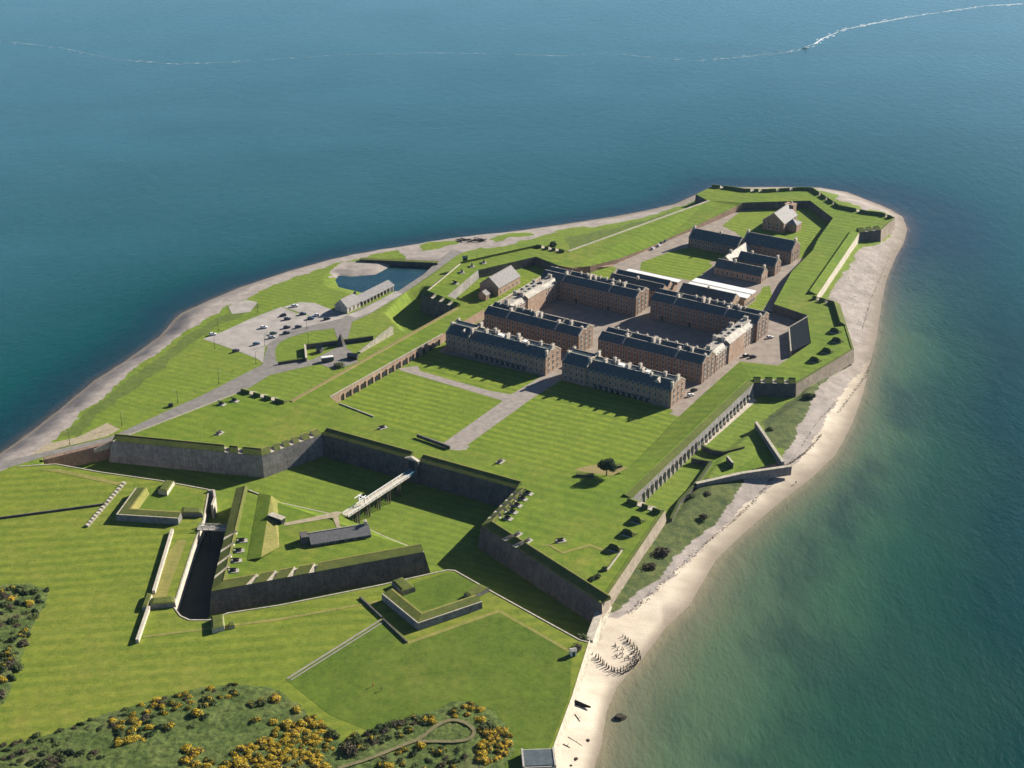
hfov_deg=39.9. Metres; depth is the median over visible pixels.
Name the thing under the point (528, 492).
cannon
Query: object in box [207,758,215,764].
gorse bush
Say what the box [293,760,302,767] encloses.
gorse bush
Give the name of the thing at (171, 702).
gorse bush
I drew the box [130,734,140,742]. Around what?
gorse bush
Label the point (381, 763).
gorse bush
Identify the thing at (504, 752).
gorse bush
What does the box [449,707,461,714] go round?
gorse bush
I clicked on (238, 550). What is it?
cannon
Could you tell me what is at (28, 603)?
gorse bush
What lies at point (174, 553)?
worn grass
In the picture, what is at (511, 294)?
yard wall
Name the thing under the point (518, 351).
barrack block
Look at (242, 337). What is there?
car park
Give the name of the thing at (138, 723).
gorse bush
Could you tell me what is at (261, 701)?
gorse bush
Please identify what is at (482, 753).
gorse bush
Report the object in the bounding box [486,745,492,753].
gorse bush
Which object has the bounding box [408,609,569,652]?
worn grass
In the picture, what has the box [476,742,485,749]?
gorse bush
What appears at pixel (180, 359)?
ground
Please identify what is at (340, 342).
gate pier
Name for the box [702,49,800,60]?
foam
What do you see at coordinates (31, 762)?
bush
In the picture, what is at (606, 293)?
barrack block
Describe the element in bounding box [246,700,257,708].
gorse bush
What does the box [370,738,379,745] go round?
bush
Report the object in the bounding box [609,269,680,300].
store building
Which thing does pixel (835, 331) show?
traverse
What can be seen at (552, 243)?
bush
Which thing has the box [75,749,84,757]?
bush
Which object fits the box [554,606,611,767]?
beach wall
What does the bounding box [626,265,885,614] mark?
seaweed
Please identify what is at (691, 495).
bush
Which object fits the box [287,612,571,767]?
lawn
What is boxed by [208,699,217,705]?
bush
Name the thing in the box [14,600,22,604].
bush
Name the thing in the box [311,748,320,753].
gorse bush
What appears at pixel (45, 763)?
bush
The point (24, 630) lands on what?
gorse bush
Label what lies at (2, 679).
gorse bush
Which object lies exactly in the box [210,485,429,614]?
ravelin
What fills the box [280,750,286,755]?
gorse bush
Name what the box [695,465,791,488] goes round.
outwork wall
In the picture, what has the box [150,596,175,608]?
traverse
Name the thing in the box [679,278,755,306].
store building
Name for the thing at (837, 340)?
traverse
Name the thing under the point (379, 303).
forecourt
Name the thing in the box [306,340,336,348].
outwork wall
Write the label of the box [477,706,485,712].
gorse bush
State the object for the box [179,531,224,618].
ditch floor
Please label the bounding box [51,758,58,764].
bush
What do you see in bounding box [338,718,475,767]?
dirt track
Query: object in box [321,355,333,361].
minibus
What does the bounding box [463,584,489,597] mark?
traverse
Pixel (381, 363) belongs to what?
curtain wall
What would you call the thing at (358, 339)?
outwork wall
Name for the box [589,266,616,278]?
lawn
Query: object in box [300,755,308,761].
gorse bush
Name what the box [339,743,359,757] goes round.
bush
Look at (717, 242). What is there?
barrack range
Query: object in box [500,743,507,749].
gorse bush
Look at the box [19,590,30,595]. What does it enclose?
bush
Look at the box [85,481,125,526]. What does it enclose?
stone row
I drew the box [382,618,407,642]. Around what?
stone wall
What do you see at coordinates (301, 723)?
gorse bush
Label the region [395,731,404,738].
gorse bush
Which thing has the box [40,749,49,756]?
bush
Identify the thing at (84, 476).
worn grass
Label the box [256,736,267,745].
gorse bush
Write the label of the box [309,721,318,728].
gorse bush
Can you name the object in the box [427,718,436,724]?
gorse bush
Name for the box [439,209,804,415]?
paving
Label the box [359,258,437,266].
quay wall
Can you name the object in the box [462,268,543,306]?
lawn
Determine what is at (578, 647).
bush
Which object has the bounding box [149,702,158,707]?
gorse bush
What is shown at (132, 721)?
gorse bush
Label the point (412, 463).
gatehouse
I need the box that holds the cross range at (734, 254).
[722,242,750,260]
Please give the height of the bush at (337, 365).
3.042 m
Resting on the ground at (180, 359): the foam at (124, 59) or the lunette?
the lunette
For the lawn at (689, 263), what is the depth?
913.44 m
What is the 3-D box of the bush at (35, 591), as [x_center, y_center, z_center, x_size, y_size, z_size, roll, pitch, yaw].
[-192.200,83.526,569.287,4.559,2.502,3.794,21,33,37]
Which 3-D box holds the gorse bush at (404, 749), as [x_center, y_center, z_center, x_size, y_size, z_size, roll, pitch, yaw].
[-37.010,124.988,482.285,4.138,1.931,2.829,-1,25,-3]
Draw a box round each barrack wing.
[502,273,557,310]
[703,315,754,372]
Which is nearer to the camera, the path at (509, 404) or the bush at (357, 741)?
the bush at (357, 741)
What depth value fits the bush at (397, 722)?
493.90 m
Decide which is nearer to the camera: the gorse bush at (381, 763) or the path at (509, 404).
the gorse bush at (381, 763)
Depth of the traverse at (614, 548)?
588.22 m
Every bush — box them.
[0,600,9,607]
[0,648,13,656]
[0,665,6,672]
[0,676,7,682]
[0,688,6,698]
[1,594,11,598]
[4,637,17,643]
[4,657,16,667]
[5,654,15,660]
[6,585,14,590]
[7,617,18,624]
[7,674,16,680]
[7,753,14,759]
[8,595,16,600]
[10,662,24,672]
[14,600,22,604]
[15,585,26,592]
[16,748,27,754]
[17,638,29,646]
[18,632,27,637]
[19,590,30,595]
[20,628,28,633]
[21,609,30,614]
[25,600,33,606]
[25,759,39,766]
[29,588,39,594]
[29,612,38,619]
[32,731,41,738]
[37,760,52,767]
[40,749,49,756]
[42,755,57,762]
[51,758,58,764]
[52,742,61,747]
[53,747,64,754]
[54,763,65,767]
[56,753,66,762]
[61,748,75,756]
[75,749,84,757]
[76,722,85,725]
[88,749,98,755]
[108,718,116,723]
[114,729,122,736]
[114,739,123,747]
[116,719,124,724]
[121,736,131,744]
[127,717,135,724]
[127,726,135,735]
[129,711,136,717]
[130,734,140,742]
[136,721,141,726]
[139,714,149,721]
[142,709,151,713]
[143,730,156,737]
[144,724,154,730]
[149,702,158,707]
[151,697,160,702]
[154,724,165,729]
[155,699,166,704]
[158,710,169,714]
[163,722,174,730]
[167,700,174,705]
[174,702,183,706]
[179,755,191,764]
[181,691,188,696]
[181,744,192,752]
[189,747,202,755]
[189,760,201,767]
[190,708,202,717]
[197,702,208,708]
[200,695,212,701]
[200,713,208,720]
[202,762,211,767]
[206,685,214,690]
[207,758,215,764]
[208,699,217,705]
[221,760,232,767]
[228,751,240,756]
[229,689,240,695]
[231,755,243,760]
[231,758,243,767]
[235,744,249,751]
[239,763,249,767]
[244,754,251,759]
[245,748,253,754]
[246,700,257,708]
[250,716,260,723]
[250,757,257,763]
[251,752,263,758]
[252,745,258,750]
[256,697,267,706]
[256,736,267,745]
[257,757,265,762]
[257,764,268,767]
[266,747,275,751]
[266,754,276,760]
[267,741,276,746]
[268,718,278,725]
[269,692,280,702]
[270,731,279,737]
[272,748,280,755]
[272,760,282,765]
[273,726,280,731]
[277,755,284,760]
[279,736,290,744]
[280,719,292,728]
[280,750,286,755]
[283,747,291,752]
[284,756,291,762]
[287,729,299,738]
[290,748,298,753]
[291,705,300,713]
[292,752,298,758]
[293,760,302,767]
[296,719,307,726]
[297,749,304,755]
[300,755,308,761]
[302,733,310,741]
[303,729,311,733]
[305,739,312,745]
[307,757,315,763]
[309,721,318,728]
[310,733,317,739]
[310,762,322,767]
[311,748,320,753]
[312,740,321,746]
[316,753,324,758]
[318,723,327,728]
[320,762,331,767]
[322,742,329,748]
[325,728,340,739]
[333,362,344,368]
[338,742,346,750]
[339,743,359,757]
[346,736,353,741]
[350,732,360,739]
[353,737,363,744]
[356,743,370,750]
[366,728,379,734]
[367,732,380,740]
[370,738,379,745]
[375,724,382,730]
[376,760,387,767]
[378,737,387,743]
[379,727,389,734]
[382,762,394,767]
[383,720,393,727]
[383,734,392,740]
[391,719,404,727]
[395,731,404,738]
[398,747,409,751]
[404,725,414,733]
[409,713,422,720]
[409,749,417,757]
[415,742,425,749]
[417,720,429,725]
[424,758,432,763]
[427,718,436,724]
[427,746,436,752]
[434,745,447,755]
[437,762,445,767]
[447,758,460,764]
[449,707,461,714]
[454,747,460,754]
[460,753,468,759]
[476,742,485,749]
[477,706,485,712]
[477,716,485,722]
[477,749,487,758]
[479,719,496,730]
[480,757,492,764]
[481,728,488,735]
[485,729,498,737]
[486,735,494,740]
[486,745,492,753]
[493,753,502,760]
[495,740,501,748]
[496,730,504,735]
[498,749,509,755]
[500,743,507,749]
[501,726,508,733]
[503,732,513,738]
[503,738,512,746]
[550,241,556,247]
[572,642,581,650]
[575,633,588,641]
[587,576,596,582]
[642,562,655,570]
[653,546,671,556]
[687,492,695,498]
[698,513,709,520]
[801,393,816,399]
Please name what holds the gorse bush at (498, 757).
on the glacis
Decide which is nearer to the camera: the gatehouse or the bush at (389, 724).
the bush at (389, 724)
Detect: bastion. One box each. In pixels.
[109,388,337,477]
[420,244,566,317]
[477,471,665,622]
[694,184,894,241]
[741,295,853,396]
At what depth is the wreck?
510.20 m
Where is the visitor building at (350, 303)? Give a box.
[334,280,394,313]
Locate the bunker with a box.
[521,747,555,767]
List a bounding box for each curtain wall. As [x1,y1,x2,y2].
[290,296,483,402]
[322,403,566,506]
[559,200,742,273]
[612,362,753,501]
[774,218,858,303]
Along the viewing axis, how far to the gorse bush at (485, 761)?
475.97 m
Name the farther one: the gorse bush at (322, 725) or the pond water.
the pond water
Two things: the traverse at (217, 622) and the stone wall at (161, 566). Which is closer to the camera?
the traverse at (217, 622)
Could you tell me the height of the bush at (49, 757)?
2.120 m
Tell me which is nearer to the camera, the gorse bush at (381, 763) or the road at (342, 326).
the gorse bush at (381, 763)
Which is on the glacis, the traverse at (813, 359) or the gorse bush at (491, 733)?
the gorse bush at (491, 733)
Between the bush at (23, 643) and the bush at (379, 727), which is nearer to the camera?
the bush at (379, 727)
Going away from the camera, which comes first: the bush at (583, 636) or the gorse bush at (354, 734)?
the gorse bush at (354, 734)
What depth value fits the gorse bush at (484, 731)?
489.38 m
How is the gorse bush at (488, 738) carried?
on the glacis
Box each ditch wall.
[43,440,111,465]
[586,610,601,642]
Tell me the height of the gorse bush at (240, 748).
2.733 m
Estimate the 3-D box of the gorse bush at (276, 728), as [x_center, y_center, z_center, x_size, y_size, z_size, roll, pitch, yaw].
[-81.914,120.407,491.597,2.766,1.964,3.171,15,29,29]
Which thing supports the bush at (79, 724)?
on the glacis
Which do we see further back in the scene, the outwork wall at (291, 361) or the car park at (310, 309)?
the car park at (310, 309)
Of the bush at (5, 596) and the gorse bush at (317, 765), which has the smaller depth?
the gorse bush at (317, 765)
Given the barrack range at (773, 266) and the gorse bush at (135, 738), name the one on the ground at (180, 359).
the barrack range at (773, 266)
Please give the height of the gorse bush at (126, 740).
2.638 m
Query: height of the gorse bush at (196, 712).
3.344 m
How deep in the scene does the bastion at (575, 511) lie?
601.12 m
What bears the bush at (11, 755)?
on the glacis
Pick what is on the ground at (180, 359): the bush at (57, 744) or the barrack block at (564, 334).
the barrack block at (564, 334)
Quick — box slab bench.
[576,472,593,476]
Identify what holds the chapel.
on the ground at (180, 359)
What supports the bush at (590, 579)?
on the bastion at (575, 511)
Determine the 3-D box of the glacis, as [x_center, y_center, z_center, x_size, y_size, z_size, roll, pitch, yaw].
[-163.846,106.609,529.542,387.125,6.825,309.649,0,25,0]
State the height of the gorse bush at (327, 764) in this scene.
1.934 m
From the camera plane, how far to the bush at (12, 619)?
550.13 m
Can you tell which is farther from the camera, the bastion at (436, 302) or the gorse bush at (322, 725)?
the bastion at (436, 302)
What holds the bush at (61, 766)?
on the glacis
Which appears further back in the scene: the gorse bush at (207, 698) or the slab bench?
the slab bench
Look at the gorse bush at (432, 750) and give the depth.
481.65 m
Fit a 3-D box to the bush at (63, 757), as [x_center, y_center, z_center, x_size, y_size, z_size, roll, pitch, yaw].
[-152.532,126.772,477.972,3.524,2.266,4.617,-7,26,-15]
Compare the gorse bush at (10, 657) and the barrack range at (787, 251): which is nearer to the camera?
the gorse bush at (10, 657)
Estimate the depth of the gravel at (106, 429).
692.22 m
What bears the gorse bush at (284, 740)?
on the glacis
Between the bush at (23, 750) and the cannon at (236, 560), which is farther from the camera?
the cannon at (236, 560)
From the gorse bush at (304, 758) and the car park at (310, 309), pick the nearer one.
the gorse bush at (304, 758)
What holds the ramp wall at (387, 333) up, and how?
on the ground at (180, 359)
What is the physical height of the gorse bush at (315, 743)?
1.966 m
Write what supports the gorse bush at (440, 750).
on the glacis
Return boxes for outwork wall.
[278,357,304,364]
[304,344,306,361]
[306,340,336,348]
[344,335,372,343]
[670,460,712,521]
[691,457,709,465]
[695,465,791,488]
[701,444,744,455]
[726,455,733,468]
[754,421,784,465]
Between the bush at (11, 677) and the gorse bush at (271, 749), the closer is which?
the gorse bush at (271, 749)
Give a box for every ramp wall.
[358,326,392,352]
[572,264,613,270]
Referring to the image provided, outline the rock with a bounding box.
[614,713,626,720]
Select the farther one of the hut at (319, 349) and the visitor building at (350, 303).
the visitor building at (350, 303)
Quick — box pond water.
[335,266,430,292]
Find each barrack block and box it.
[446,318,560,375]
[484,300,592,352]
[541,266,648,315]
[562,346,685,407]
[598,326,715,383]
[650,288,768,341]
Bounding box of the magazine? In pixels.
[480,265,520,295]
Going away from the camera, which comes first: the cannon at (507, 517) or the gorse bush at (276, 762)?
the gorse bush at (276, 762)
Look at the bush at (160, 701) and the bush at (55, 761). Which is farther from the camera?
the bush at (160, 701)
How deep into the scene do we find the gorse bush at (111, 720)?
495.50 m
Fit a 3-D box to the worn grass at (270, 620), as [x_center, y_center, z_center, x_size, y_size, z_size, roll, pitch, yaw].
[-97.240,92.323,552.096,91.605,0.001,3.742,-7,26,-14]
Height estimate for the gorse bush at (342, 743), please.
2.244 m
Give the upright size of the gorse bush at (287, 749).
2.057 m
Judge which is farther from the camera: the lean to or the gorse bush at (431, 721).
the lean to
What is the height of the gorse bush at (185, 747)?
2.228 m
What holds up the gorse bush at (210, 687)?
on the glacis
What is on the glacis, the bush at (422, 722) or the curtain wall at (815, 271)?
the bush at (422, 722)
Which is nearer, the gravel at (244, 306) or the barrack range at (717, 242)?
the gravel at (244, 306)
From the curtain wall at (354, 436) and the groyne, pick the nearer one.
the groyne
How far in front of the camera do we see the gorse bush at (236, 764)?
474.55 m
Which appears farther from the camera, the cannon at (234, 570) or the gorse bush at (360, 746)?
the cannon at (234, 570)
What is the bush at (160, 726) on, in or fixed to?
on the glacis
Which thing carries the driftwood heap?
on the ground at (180, 359)
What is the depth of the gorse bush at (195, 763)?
474.79 m
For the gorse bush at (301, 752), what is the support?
on the glacis
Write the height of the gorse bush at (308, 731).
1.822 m
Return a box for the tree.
[597,457,617,475]
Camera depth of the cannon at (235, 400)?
716.97 m
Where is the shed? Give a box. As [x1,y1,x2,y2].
[478,289,490,300]
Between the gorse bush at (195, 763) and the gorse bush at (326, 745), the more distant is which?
the gorse bush at (326, 745)
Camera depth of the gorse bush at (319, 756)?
478.65 m
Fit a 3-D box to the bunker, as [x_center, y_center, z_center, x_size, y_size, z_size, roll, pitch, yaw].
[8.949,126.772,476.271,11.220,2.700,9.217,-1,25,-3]
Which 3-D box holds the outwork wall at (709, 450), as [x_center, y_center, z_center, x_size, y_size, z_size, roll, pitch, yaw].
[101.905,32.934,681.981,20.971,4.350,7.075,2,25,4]
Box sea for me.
[0,0,1023,767]
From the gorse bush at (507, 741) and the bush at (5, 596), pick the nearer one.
the gorse bush at (507, 741)
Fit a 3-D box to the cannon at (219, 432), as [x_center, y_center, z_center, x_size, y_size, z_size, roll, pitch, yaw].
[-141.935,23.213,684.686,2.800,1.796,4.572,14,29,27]
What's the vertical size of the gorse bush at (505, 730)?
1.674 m
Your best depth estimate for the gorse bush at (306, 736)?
486.97 m
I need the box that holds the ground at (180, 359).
[0,187,906,767]
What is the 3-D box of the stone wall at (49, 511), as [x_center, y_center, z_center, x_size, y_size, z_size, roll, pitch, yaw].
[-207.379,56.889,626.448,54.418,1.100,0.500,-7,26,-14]
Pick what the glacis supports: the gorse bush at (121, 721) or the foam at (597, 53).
the gorse bush at (121, 721)
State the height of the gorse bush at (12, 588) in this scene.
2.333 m
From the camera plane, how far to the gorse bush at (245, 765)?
473.35 m
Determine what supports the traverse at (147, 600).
on the glacis
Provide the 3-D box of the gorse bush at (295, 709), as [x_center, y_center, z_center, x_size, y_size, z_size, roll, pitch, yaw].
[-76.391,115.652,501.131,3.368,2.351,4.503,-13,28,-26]
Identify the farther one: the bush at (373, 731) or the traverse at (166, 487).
the traverse at (166, 487)
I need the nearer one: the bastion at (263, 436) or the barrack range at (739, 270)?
the bastion at (263, 436)
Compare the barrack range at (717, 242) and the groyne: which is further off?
the barrack range at (717, 242)
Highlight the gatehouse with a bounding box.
[405,456,420,483]
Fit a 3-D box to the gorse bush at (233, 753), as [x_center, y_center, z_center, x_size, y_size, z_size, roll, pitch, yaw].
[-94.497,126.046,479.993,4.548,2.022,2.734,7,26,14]
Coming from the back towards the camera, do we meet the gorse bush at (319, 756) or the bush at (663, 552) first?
the bush at (663, 552)
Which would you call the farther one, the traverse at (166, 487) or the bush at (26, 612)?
the traverse at (166, 487)
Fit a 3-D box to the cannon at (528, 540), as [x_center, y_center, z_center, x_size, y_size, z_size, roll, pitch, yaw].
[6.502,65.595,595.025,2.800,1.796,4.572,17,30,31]
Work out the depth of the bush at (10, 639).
538.42 m
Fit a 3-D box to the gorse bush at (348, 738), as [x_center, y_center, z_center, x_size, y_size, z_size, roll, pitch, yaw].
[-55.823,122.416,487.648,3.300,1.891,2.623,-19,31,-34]
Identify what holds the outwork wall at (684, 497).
on the ground at (180, 359)
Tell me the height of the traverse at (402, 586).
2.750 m
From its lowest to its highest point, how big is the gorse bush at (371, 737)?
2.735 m
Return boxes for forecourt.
[347,291,400,317]
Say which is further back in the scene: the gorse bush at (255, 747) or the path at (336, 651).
the path at (336, 651)
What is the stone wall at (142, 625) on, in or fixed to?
on the glacis
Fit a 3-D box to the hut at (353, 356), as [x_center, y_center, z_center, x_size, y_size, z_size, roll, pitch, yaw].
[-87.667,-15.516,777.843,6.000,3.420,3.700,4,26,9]
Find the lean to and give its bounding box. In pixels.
[788,316,810,356]
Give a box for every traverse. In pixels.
[142,593,152,610]
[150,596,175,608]
[158,480,174,495]
[181,507,202,516]
[211,614,224,633]
[229,621,234,628]
[392,577,415,595]
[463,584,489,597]
[608,543,624,552]
[621,528,637,537]
[630,516,645,524]
[809,356,821,362]
[821,347,833,353]
[830,328,841,333]
[832,337,844,343]
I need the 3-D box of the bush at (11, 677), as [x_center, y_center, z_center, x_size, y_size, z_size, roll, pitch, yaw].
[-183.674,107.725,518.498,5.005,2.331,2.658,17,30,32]
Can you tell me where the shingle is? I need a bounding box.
[838,243,897,330]
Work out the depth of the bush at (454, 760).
476.12 m
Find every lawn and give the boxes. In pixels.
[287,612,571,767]
[338,352,678,475]
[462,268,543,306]
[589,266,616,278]
[640,247,725,280]
[722,208,828,258]
[748,286,771,310]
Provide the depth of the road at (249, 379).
740.35 m
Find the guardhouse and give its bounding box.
[299,519,370,546]
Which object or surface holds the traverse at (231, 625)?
on the glacis
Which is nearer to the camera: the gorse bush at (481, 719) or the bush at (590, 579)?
the gorse bush at (481, 719)
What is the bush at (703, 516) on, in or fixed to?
on the ground at (180, 359)
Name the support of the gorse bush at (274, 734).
on the glacis
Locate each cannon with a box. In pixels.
[215,430,223,435]
[217,401,226,405]
[227,567,238,572]
[230,397,239,402]
[230,558,241,562]
[233,548,243,552]
[236,538,246,542]
[378,425,387,429]
[496,458,505,463]
[502,513,513,520]
[507,507,517,514]
[512,501,522,507]
[513,531,522,536]
[518,495,527,501]
[524,489,533,495]
[524,537,532,543]
[555,537,566,542]
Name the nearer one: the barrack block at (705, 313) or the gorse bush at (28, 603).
the gorse bush at (28, 603)
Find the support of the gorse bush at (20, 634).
on the glacis
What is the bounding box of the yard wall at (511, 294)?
[486,266,558,308]
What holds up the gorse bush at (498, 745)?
on the glacis
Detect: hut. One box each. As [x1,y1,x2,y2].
[316,346,323,352]
[347,353,358,359]
[569,647,576,656]
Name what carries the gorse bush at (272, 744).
on the glacis
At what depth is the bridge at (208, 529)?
613.98 m
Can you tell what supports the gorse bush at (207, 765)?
on the glacis
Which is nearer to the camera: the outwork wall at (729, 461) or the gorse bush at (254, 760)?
the gorse bush at (254, 760)
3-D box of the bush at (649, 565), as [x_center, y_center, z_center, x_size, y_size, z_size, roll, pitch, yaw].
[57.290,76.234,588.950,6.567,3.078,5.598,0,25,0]
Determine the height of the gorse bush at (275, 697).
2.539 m
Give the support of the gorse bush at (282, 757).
on the glacis
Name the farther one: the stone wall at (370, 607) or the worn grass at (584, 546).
the worn grass at (584, 546)
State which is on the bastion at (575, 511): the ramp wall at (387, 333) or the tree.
the tree
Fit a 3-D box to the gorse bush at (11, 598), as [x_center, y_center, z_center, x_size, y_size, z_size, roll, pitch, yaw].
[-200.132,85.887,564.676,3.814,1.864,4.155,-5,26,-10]
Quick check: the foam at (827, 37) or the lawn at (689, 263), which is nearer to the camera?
the lawn at (689, 263)
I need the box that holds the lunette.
[701,448,776,480]
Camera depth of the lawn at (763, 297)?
857.03 m
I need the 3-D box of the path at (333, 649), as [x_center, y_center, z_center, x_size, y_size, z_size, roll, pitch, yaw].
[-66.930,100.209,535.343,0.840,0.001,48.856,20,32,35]
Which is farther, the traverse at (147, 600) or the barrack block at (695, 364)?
the barrack block at (695, 364)
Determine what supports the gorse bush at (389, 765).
on the glacis
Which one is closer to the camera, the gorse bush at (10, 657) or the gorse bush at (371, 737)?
the gorse bush at (371, 737)
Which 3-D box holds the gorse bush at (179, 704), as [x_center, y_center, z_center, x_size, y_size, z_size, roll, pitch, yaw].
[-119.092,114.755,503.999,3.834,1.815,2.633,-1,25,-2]
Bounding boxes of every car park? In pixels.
[204,307,331,362]
[284,302,346,320]
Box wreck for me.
[574,700,590,707]
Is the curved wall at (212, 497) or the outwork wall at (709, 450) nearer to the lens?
the curved wall at (212, 497)
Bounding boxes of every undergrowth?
[0,583,48,704]
[0,684,513,767]
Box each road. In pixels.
[0,347,357,469]
[262,250,461,365]
[417,434,468,449]
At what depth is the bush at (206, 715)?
497.32 m
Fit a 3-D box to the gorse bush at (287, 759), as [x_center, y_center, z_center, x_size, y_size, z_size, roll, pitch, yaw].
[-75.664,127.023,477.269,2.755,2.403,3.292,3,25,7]
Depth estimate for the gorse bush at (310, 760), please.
476.23 m
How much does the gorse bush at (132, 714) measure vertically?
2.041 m
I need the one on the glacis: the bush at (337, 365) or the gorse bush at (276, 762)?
the gorse bush at (276, 762)
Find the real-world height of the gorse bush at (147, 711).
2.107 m
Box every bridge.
[197,523,226,542]
[342,473,409,523]
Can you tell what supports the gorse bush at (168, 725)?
on the glacis
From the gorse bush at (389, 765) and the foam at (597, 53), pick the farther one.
the foam at (597, 53)
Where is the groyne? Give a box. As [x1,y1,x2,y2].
[592,635,640,673]
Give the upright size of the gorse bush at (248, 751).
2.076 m
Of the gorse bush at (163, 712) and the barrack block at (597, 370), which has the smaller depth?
the gorse bush at (163, 712)
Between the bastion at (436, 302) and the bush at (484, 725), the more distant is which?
the bastion at (436, 302)
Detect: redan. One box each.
[116,486,203,524]
[382,572,482,629]
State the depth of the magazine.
866.15 m
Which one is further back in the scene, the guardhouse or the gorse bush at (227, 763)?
the guardhouse
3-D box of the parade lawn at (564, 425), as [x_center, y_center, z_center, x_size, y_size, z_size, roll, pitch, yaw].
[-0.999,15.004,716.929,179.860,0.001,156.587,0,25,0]
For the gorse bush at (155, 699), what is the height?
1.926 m
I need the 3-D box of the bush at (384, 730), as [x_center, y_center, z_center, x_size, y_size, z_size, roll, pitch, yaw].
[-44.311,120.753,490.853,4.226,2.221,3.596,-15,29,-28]
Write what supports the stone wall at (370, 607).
on the glacis
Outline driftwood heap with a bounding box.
[456,237,485,241]
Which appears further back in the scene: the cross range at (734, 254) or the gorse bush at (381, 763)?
the cross range at (734, 254)
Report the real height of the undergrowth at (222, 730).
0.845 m
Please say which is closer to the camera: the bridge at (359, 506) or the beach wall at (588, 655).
the beach wall at (588, 655)
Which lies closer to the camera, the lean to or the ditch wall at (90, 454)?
the ditch wall at (90, 454)
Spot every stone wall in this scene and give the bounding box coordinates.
[0,503,103,518]
[135,606,150,642]
[152,529,173,593]
[359,596,382,618]
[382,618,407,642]
[606,549,622,570]
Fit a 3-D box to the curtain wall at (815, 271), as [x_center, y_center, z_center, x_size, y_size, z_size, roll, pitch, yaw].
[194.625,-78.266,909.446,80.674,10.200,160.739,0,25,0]
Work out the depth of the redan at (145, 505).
630.61 m
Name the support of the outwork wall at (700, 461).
on the ground at (180, 359)
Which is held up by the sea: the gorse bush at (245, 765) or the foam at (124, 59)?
the foam at (124, 59)
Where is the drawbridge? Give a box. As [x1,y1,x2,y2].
[404,468,415,476]
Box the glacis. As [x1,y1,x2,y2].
[0,463,587,747]
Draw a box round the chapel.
[762,201,801,232]
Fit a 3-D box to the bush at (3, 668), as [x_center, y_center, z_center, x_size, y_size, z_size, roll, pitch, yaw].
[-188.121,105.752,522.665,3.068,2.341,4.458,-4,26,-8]
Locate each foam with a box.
[14,42,241,64]
[516,53,694,60]
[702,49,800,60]
[809,4,1011,46]
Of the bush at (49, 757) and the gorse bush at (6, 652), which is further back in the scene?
the gorse bush at (6, 652)
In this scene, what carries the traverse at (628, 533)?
on the bastion at (575, 511)
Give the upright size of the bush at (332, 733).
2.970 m
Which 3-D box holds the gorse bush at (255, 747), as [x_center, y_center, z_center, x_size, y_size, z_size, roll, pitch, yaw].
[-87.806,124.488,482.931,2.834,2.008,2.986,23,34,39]
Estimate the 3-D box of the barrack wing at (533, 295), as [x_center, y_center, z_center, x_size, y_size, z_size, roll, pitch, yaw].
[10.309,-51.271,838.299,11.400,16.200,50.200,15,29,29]
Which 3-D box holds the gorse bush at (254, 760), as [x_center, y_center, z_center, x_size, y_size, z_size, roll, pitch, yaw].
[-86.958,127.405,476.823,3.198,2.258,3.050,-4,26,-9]
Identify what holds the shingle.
on the ground at (180, 359)
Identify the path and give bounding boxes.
[284,511,342,527]
[287,619,380,678]
[290,621,383,679]
[398,366,561,450]
[705,398,756,444]
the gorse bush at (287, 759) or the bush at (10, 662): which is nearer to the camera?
the gorse bush at (287, 759)
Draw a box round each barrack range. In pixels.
[688,225,742,254]
[714,258,767,282]
[737,250,780,275]
[742,229,800,263]
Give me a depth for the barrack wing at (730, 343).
773.75 m
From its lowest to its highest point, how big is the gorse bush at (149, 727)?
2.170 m
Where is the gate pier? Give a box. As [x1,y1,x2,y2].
[336,333,345,345]
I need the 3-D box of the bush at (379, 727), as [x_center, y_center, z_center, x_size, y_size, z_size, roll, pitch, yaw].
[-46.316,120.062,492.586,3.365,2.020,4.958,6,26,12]
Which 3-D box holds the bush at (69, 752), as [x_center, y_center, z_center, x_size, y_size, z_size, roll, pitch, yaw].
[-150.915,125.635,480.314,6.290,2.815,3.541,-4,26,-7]
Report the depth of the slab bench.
645.88 m
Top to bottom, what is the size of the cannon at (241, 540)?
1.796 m
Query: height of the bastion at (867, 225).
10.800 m
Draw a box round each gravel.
[31,423,118,454]
[228,300,257,313]
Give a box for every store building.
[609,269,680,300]
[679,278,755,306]
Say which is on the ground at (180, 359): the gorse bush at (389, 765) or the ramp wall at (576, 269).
the ramp wall at (576, 269)
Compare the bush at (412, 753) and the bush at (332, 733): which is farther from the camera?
the bush at (332, 733)
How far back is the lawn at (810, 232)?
979.72 m
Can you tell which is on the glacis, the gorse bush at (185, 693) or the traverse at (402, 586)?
the gorse bush at (185, 693)
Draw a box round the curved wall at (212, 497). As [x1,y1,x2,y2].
[208,489,216,518]
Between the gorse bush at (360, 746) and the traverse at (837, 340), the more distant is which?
the traverse at (837, 340)
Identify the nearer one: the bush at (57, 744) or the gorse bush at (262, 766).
the gorse bush at (262, 766)
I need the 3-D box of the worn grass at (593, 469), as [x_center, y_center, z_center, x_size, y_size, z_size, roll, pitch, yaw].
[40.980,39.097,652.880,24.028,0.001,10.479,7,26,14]
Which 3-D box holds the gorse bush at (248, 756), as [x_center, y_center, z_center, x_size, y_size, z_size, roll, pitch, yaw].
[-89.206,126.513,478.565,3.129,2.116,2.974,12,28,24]
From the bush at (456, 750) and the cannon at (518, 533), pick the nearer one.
the bush at (456, 750)
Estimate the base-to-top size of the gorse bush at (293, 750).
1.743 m
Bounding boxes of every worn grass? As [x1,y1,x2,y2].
[44,469,122,484]
[143,600,377,637]
[152,540,186,597]
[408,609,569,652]
[540,544,611,555]
[574,465,626,475]
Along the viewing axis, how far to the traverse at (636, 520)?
608.76 m

